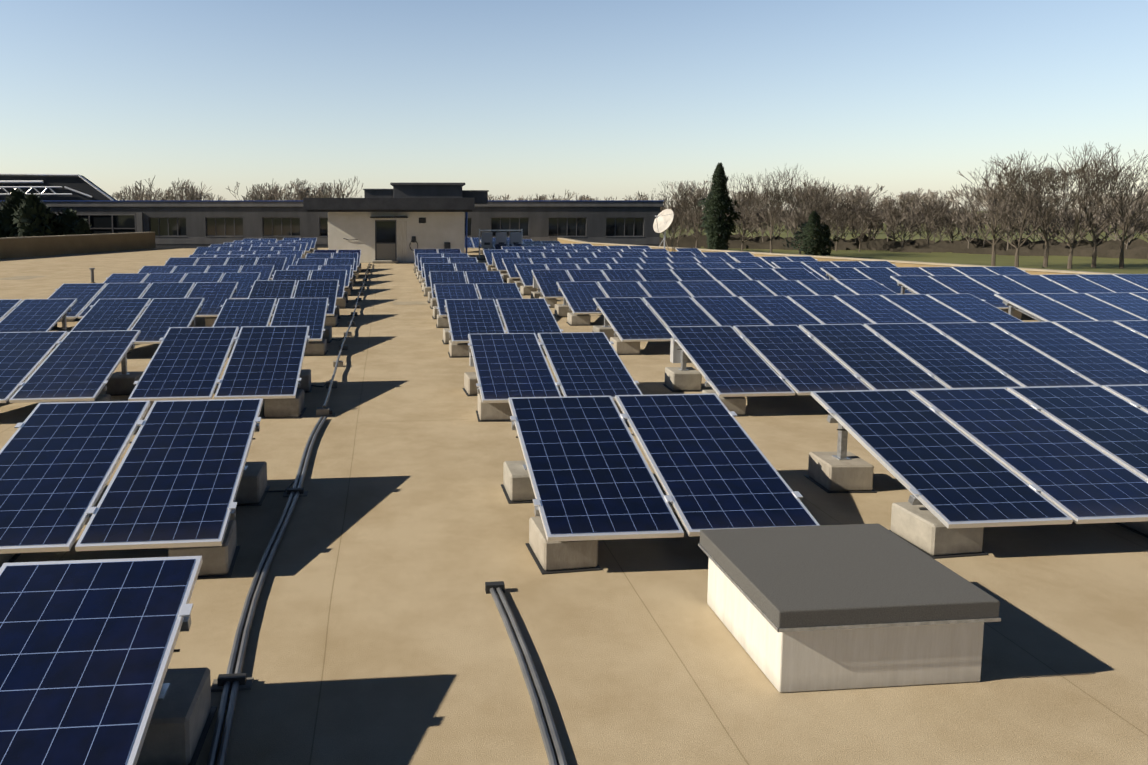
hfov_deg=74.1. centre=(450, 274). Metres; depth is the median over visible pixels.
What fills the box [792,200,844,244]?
tree
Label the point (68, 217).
conifer
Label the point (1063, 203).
tree
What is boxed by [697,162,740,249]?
tall conifer
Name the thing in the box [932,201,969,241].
tree
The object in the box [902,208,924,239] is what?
tree
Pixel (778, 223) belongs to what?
tree
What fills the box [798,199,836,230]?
tree
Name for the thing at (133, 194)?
tree
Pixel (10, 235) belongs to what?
conifer
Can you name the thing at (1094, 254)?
bare tree
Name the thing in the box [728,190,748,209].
wood tree
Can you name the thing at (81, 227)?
conifer
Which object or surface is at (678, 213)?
bare tree
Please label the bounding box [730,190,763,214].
tree
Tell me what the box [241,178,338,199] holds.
tree
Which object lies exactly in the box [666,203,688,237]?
tree
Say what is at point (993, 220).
tree
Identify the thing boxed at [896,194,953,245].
bare tree
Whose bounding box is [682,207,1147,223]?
treeline undergrowth
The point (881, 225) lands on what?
tree
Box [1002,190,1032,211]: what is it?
tree
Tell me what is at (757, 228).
tree
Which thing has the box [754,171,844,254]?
bare tree
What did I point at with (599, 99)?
sky
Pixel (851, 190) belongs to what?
wood tree
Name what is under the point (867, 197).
wood tree
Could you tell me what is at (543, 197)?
tree
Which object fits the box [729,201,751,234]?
tree
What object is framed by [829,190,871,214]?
tree
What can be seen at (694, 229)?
tree
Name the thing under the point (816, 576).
roof hatch
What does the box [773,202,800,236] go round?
tree
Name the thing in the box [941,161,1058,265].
bare tree
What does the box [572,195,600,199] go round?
tree
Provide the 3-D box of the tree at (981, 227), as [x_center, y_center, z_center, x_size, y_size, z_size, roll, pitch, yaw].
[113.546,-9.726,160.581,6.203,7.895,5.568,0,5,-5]
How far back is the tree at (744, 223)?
177.75 m
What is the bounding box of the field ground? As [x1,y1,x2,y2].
[660,211,1147,273]
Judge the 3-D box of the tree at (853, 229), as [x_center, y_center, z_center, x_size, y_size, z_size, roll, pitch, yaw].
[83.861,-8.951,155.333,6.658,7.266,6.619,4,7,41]
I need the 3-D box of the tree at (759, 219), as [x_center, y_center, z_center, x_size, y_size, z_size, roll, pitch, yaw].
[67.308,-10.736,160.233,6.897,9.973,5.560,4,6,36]
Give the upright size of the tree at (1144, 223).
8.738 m
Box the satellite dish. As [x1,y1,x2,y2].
[653,209,673,232]
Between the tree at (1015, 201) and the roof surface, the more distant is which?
the tree at (1015, 201)
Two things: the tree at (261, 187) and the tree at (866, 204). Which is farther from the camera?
the tree at (866, 204)
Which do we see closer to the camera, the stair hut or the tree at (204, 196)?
the stair hut
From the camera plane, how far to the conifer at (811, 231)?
122.66 m
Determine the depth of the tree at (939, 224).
165.30 m
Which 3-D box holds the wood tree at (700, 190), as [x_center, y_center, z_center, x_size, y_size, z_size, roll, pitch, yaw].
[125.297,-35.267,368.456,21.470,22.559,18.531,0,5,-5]
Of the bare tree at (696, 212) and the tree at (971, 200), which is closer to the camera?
the bare tree at (696, 212)
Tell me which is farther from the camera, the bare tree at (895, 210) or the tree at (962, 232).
the tree at (962, 232)
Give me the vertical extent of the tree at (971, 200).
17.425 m
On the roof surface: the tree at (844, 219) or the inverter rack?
the inverter rack
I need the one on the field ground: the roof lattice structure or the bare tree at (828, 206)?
the bare tree at (828, 206)
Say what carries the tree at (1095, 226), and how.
on the field ground
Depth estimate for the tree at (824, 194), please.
244.07 m
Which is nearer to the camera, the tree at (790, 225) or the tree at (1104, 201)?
the tree at (790, 225)
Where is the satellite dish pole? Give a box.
[657,222,668,250]
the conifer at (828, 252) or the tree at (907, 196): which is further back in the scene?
the tree at (907, 196)
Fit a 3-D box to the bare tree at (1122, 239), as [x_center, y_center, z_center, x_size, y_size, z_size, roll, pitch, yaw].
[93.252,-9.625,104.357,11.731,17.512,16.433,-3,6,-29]
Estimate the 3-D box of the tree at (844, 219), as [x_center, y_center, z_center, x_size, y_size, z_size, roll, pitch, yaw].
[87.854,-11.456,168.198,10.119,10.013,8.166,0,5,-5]
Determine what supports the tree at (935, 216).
on the field ground
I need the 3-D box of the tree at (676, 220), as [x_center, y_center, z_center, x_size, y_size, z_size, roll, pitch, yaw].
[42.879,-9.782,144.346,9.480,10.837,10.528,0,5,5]
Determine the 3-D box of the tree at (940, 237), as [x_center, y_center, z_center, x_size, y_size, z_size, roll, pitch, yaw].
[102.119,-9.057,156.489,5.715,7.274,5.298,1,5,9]
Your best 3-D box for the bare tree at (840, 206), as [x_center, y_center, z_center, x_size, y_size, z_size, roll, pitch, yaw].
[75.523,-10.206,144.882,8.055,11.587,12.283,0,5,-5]
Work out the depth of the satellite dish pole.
38.27 m
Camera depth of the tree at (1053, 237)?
150.12 m
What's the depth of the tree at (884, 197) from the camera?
284.00 m
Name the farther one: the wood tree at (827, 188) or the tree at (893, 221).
the wood tree at (827, 188)
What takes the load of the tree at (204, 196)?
on the field ground
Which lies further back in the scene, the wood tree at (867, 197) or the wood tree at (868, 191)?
the wood tree at (868, 191)
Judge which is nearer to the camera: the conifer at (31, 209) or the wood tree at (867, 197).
the conifer at (31, 209)
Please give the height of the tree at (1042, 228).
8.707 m
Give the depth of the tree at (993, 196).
249.63 m
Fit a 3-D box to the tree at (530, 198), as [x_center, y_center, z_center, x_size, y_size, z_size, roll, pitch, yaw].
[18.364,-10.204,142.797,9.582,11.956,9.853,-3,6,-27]
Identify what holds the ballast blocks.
on the roof surface
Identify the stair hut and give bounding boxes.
[303,183,488,262]
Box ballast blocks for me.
[0,247,1147,764]
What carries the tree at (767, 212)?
on the field ground
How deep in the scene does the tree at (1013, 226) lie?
140.22 m
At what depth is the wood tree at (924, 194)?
420.19 m
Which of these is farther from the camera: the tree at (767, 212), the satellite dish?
the tree at (767, 212)
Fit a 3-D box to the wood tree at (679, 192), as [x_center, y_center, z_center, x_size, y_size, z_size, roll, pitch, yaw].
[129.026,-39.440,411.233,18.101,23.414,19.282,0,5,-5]
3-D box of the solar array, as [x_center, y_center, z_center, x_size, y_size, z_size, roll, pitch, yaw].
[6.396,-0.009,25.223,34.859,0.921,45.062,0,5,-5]
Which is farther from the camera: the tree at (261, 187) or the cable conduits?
the tree at (261, 187)
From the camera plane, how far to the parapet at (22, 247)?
43.76 m
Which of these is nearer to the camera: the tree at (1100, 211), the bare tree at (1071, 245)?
the bare tree at (1071, 245)
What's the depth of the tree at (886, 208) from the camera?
160.29 m
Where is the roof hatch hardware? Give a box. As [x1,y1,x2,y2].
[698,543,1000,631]
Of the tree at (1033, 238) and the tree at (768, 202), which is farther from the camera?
the tree at (768, 202)
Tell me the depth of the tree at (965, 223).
140.82 m
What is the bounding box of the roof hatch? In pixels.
[700,523,999,692]
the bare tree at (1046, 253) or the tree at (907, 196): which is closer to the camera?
the bare tree at (1046, 253)
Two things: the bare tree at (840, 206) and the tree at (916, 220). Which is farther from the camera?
the tree at (916, 220)
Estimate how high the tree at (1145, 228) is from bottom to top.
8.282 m
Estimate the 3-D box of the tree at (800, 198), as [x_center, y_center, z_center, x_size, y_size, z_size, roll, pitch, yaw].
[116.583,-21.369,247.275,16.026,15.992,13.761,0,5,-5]
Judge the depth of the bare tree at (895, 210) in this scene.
147.34 m
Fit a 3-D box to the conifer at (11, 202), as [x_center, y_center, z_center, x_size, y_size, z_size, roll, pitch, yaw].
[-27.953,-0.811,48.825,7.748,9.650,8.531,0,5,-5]
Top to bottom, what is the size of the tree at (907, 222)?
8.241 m
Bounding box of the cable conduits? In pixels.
[206,263,566,764]
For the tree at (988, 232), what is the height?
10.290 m
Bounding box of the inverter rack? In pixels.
[477,229,522,259]
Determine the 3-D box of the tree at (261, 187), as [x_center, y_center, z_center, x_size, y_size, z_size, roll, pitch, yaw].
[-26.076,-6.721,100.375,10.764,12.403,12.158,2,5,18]
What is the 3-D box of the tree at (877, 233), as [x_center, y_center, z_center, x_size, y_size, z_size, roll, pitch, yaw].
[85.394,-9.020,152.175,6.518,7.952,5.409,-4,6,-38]
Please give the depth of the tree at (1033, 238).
148.61 m
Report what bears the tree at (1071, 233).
on the field ground
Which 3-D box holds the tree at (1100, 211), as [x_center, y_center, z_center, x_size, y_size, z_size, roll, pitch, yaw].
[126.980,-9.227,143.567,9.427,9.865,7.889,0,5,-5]
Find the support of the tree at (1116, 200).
on the field ground
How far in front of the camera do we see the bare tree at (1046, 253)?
104.99 m
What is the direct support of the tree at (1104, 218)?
on the field ground
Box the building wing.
[0,200,663,248]
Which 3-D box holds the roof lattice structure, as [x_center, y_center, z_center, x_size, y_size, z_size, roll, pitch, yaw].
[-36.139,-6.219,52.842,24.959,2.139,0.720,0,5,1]
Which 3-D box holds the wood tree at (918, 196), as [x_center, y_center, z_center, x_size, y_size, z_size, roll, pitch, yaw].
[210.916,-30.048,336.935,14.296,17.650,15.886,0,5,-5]
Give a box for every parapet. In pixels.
[0,232,154,258]
[557,238,1119,274]
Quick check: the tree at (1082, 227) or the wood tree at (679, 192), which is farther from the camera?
the wood tree at (679, 192)
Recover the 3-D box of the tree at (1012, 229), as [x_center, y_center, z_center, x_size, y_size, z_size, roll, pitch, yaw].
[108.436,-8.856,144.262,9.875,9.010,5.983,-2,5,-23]
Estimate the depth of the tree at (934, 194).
247.64 m
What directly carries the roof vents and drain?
on the roof surface
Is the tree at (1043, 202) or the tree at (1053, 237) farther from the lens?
the tree at (1043, 202)
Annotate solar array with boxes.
[0,237,1147,764]
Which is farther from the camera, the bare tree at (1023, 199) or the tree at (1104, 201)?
the tree at (1104, 201)
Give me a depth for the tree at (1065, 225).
142.99 m
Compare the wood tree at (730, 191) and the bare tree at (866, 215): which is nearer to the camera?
the bare tree at (866, 215)
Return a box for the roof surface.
[0,248,1147,764]
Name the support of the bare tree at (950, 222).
on the field ground
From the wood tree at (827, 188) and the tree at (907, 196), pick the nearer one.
the tree at (907, 196)
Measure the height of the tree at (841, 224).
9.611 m
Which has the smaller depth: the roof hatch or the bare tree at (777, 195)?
the roof hatch
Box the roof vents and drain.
[89,268,94,282]
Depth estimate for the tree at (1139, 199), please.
254.29 m
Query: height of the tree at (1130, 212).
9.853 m
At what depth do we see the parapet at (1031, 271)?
29.80 m
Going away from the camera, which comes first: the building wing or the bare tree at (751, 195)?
the building wing
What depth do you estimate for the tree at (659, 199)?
147.05 m
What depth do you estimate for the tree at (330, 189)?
96.81 m
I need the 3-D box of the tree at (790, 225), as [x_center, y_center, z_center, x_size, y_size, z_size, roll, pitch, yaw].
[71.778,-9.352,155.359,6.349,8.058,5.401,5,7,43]
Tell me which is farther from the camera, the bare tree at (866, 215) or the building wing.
the bare tree at (866, 215)
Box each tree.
[110,180,175,199]
[122,177,211,199]
[166,185,222,199]
[224,182,293,199]
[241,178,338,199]
[291,177,363,199]
[499,194,547,199]
[528,190,573,199]
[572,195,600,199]
[624,191,652,199]
[643,194,673,211]
[654,180,702,246]
[658,197,698,246]
[663,174,730,247]
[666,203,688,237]
[670,181,698,198]
[682,180,711,221]
[685,209,704,235]
[727,168,793,250]
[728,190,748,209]
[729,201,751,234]
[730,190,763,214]
[733,213,753,235]
[735,163,810,252]
[744,208,766,236]
[748,205,784,241]
[749,187,788,227]
[753,203,785,235]
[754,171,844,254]
[766,214,789,236]
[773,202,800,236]
[783,210,808,234]
[786,185,821,213]
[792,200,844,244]
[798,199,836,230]
[801,180,840,205]
[801,185,856,250]
[805,181,844,196]
[815,193,866,250]
[822,202,861,238]
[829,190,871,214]
[832,204,852,238]
[836,185,872,210]
[840,198,888,251]
[842,214,872,242]
[847,184,887,208]
[851,202,882,241]
[855,189,877,211]
[855,210,886,239]
[859,215,882,240]
[866,195,917,240]
[872,192,903,229]
[873,201,906,241]
[877,207,913,238]
[886,191,922,230]
[886,209,930,246]
[893,188,926,207]
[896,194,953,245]
[900,188,935,206]
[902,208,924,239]
[904,210,932,238]
[906,200,961,243]
[919,190,957,233]
[919,202,957,241]
[925,216,954,240]
[927,201,982,242]
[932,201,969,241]
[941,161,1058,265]
[947,186,987,230]
[948,217,973,240]
[952,205,989,248]
[967,149,1076,266]
[968,199,1004,247]
[969,210,993,238]
[973,183,1016,209]
[977,199,1010,238]
[982,208,1038,248]
[985,200,1033,249]
[995,155,1095,266]
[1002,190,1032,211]
[1013,143,1147,268]
[1013,203,1071,241]
[1025,207,1063,240]
[1026,194,1070,209]
[1040,214,1073,240]
[1046,190,1077,218]
[1046,201,1089,240]
[1047,142,1147,268]
[1054,152,1147,267]
[1055,214,1084,240]
[1070,188,1112,228]
[1071,210,1097,239]
[1079,201,1136,240]
[1080,216,1104,240]
[1097,189,1135,224]
[1097,199,1147,248]
[1097,204,1129,240]
[1120,209,1147,239]
[1127,191,1147,220]
[1136,208,1147,239]
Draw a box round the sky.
[0,0,1147,210]
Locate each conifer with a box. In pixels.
[0,188,46,257]
[0,229,26,237]
[12,193,73,256]
[40,208,81,235]
[63,218,111,254]
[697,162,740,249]
[778,210,839,255]
[816,225,834,255]
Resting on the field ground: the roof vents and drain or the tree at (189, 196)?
the tree at (189, 196)
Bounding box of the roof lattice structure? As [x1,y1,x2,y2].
[0,173,115,199]

